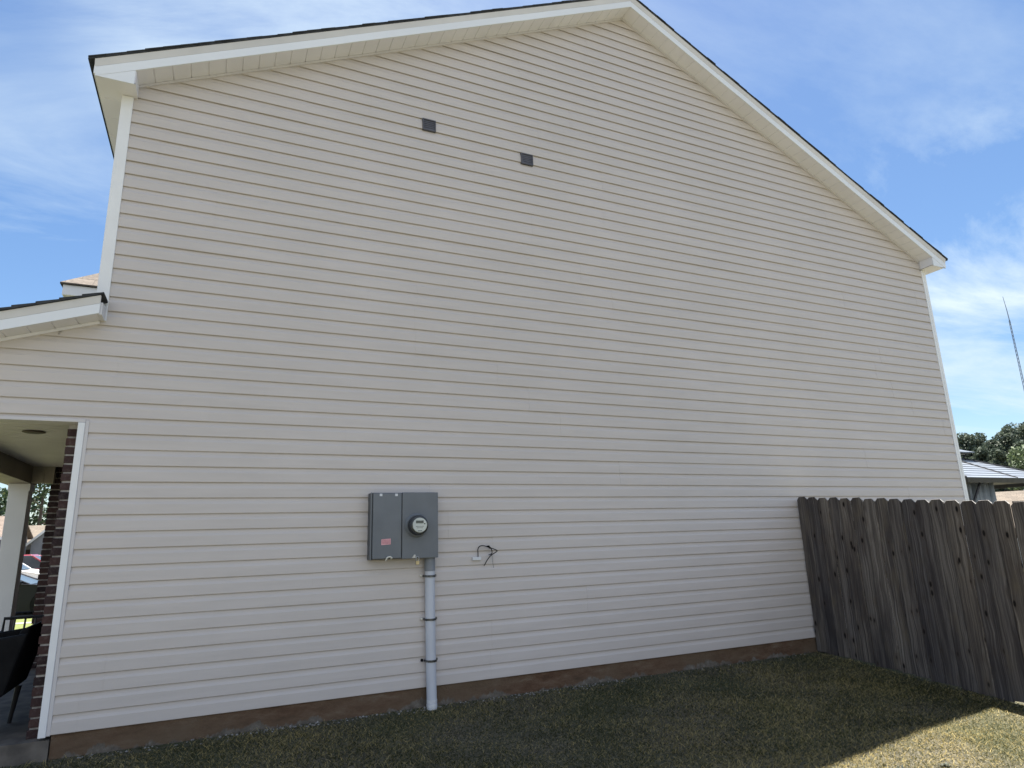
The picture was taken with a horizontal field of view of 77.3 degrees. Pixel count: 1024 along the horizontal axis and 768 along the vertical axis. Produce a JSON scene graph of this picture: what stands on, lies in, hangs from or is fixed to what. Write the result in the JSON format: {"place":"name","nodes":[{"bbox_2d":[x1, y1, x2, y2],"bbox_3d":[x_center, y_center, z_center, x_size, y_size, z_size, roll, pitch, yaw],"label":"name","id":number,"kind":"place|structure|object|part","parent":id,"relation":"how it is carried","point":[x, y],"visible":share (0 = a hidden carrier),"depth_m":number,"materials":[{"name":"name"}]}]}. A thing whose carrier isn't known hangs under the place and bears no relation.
{"place":"outdoors","nodes":[
{"label":"outdoors","id":0,"kind":"place"},
{"bbox_2d":[14,615,31,629],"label":"front lawn","id":1,"kind":"structure","parent":0,"point":[18,626],"depth_m":15.06,"materials":[{"name":"green plant"}]},
{"bbox_2d":[15,612,32,615],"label":"driveway","id":2,"kind":"structure","parent":0,"point":[23,614],"depth_m":18.19,"materials":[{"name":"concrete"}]},
{"bbox_2d":[16,573,38,612],"bbox_3d":[-14.786,5.917,18.227,4.660,1.375,1.980,4,-15,-24],"label":"parked car","id":3,"kind":"object","parent":2,"relation":"on","point":[28,586],"visible":0.23,"depth_m":17.88,"materials":[{"name":"black paint"}]},
{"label":"windows","id":4,"kind":"part","parent":3,"relation":"part of","materials":[{"name":"blue glass"}]},
{"bbox_2d":[21,563,38,578],"bbox_3d":[-17.765,6.531,21.452,4.960,1.875,1.980,4,-15,-24],"label":"parked car","id":5,"kind":"object","parent":2,"relation":"on","point":[28,571],"visible":0.14,"depth_m":21.65,"materials":[{"name":"white paint"}]},
{"bbox_2d":[23,554,41,569],"bbox_3d":[-19.466,7.684,25.583,4.760,1.675,1.980,4,-15,-24],"label":"parked car","id":6,"kind":"object","parent":2,"relation":"on","point":[32,561],"visible":0.11,"depth_m":25.23,"materials":[{"name":"red paint"}]},
{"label":"windows","id":7,"kind":"part","parent":6,"relation":"part of","materials":[{"name":"black glass"}]},
{"bbox_2d":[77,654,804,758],"bbox_3d":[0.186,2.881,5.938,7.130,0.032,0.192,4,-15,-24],"label":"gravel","id":8,"kind":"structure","parent":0,"point":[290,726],"depth_m":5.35,"materials":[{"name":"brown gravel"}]},
{"bbox_2d":[0,615,1023,767],"bbox_3d":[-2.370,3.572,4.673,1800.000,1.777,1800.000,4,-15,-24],"label":"ground","id":9,"kind":"structure","parent":0,"point":[510,746],"depth_m":5.00,"materials":[{"name":"green plant"}]},
{"bbox_2d":[0,487,8,515],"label":"spreading tree","id":10,"kind":"object","parent":9,"relation":"on","point":[3,500],"visible":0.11,"depth_m":76.16,"materials":[{"name":"green plant"}]},
{"bbox_2d":[0,516,33,554],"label":"neighbour house","id":11,"kind":"structure","parent":9,"relation":"on","point":[29,532],"depth_m":56.00,"materials":[{"name":"grey"}]},
{"bbox_2d":[0,484,50,525],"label":"oak tree","id":12,"kind":"object","parent":9,"relation":"on","point":[40,497],"visible":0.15,"depth_m":73.04,"materials":[{"name":"green plant"}]},
{"bbox_2d":[25,525,45,554],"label":"neighbour house","id":13,"kind":"structure","parent":9,"relation":"on","point":[34,545],"depth_m":60.08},
{"bbox_2d":[0,0,976,766],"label":"house","id":14,"kind":"structure","parent":9,"relation":"on","point":[606,330],"depth_m":6.48,"materials":[{"name":"plastic"}]},
{"bbox_2d":[0,621,42,723],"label":"wicker chair","id":15,"kind":"object","parent":14,"relation":"on","point":[18,650],"visible":0.88,"depth_m":4.72,"materials":[{"name":"black wicker"}]},
{"bbox_2d":[0,615,43,655],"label":"metal chair","id":16,"kind":"object","parent":14,"relation":"on","point":[25,618],"visible":0.07,"depth_m":6.19,"materials":[{"name":"black metal"}]},
{"bbox_2d":[367,492,437,560],"bbox_3d":[-0.961,1.276,5.754,0.623,0.598,0.276,4,-15,-24],"label":"electric meter box","id":17,"kind":"object","parent":14,"relation":"attached to","point":[403,525],"visible":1,"depth_m":5.73,"materials":[{"name":"grey paint"}]},
{"bbox_2d":[369,492,401,559],"bbox_3d":[-1.121,1.259,5.690,0.278,0.585,0.023,4,-15,-24],"label":"door","id":18,"kind":"structure","parent":17,"relation":"in","point":[387,508],"depth_m":5.68,"materials":[{"name":"grey paint"}]},
{"bbox_2d":[420,558,437,709],"bbox_3d":[-0.731,2.250,5.700,0.171,1.363,0.102,4,-15,-24],"label":"conduit pipe","id":19,"kind":"object","parent":14,"relation":"attached to","point":[430,618],"visible":0.94,"depth_m":5.68,"materials":[{"name":"grey plastic"}]},
{"bbox_2d":[472,545,497,567],"bbox_3d":[-0.260,1.647,6.103,0.250,0.212,0.043,2,-14,-15],"label":"cable stub","id":20,"kind":"object","parent":14,"relation":"attached to","point":[479,558],"visible":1,"depth_m":6.11,"materials":[{"name":"black plastic"}]},
{"bbox_2d":[797,497,1023,702],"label":"wood fence","id":21,"kind":"object","parent":9,"relation":"on","point":[951,626],"visible":0.99,"depth_m":6.47,"materials":[{"name":"brown wood"}]},
{"bbox_2d":[932,762,950,766],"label":"weed","id":22,"kind":"object","parent":9,"relation":"on","point":[946,764],"visible":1,"depth_m":4.35,"materials":[{"name":"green plant"}]},
{"bbox_2d":[957,432,978,458],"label":"pine tree","id":23,"kind":"object","parent":9,"relation":"on","point":[965,443],"visible":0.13,"depth_m":77.65,"materials":[{"name":"green plant"}]},
{"bbox_2d":[968,432,986,461],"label":"pine tree","id":24,"kind":"object","parent":9,"relation":"on","point":[980,436],"visible":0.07,"depth_m":86.76,"materials":[{"name":"green plant"}]},
{"bbox_2d":[968,446,995,491],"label":"pine tree","id":25,"kind":"object","parent":9,"relation":"on","point":[980,453],"visible":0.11,"depth_m":71.79,"materials":[{"name":"green plant"}]},
{"bbox_2d":[959,449,1023,502],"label":"gazebo","id":26,"kind":"object","parent":9,"relation":"on","point":[984,480],"visible":0.3,"depth_m":14.19,"materials":[{"name":"grey metal"}]},
{"bbox_2d":[981,439,1005,462],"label":"pine tree","id":27,"kind":"object","parent":9,"relation":"on","point":[991,444],"visible":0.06,"depth_m":73.62,"materials":[{"name":"green plant"}]},
{"bbox_2d":[991,427,1016,454],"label":"pine tree","id":28,"kind":"object","parent":9,"relation":"on","point":[1004,437],"visible":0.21,"depth_m":77.00,"materials":[{"name":"green plant"}]},
{"bbox_2d":[988,448,1019,491],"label":"pine tree","id":29,"kind":"object","parent":9,"relation":"on","point":[998,456],"visible":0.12,"depth_m":69.33,"materials":[{"name":"green plant"}]},
{"bbox_2d":[995,490,1023,563],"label":"neighbour house","id":30,"kind":"structure","parent":9,"relation":"on","point":[1009,497],"depth_m":41.62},
{"bbox_2d":[999,422,1022,461],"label":"pine tree","id":31,"kind":"object","parent":9,"relation":"on","point":[1012,424],"visible":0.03,"depth_m":85.59,"materials":[{"name":"green plant"}]},
{"bbox_2d":[1003,298,1023,388],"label":"radio mast","id":32,"kind":"object","parent":9,"relation":"on","point":[1015,347],"visible":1,"depth_m":160.49,"materials":[{"name":"grey metal"}]},
{"bbox_2d":[1006,439,1023,490],"bbox_3d":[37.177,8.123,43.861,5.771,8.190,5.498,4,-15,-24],"label":"leafy tree","id":33,"kind":"object","parent":9,"relation":"on","point":[1017,457],"visible":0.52,"depth_m":44.74,"materials":[{"name":"green plant"}]},
{"bbox_2d":[1012,422,1023,446],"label":"pine tree","id":34,"kind":"object","parent":9,"relation":"on","point":[1020,430],"visible":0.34,"depth_m":73.26,"materials":[{"name":"green plant"}]},
{"bbox_2d":[0,0,1023,524],"label":"sky","id":35,"kind":"structure","parent":0,"point":[920,103],"materials":[{"name":"blue"}]}
]}

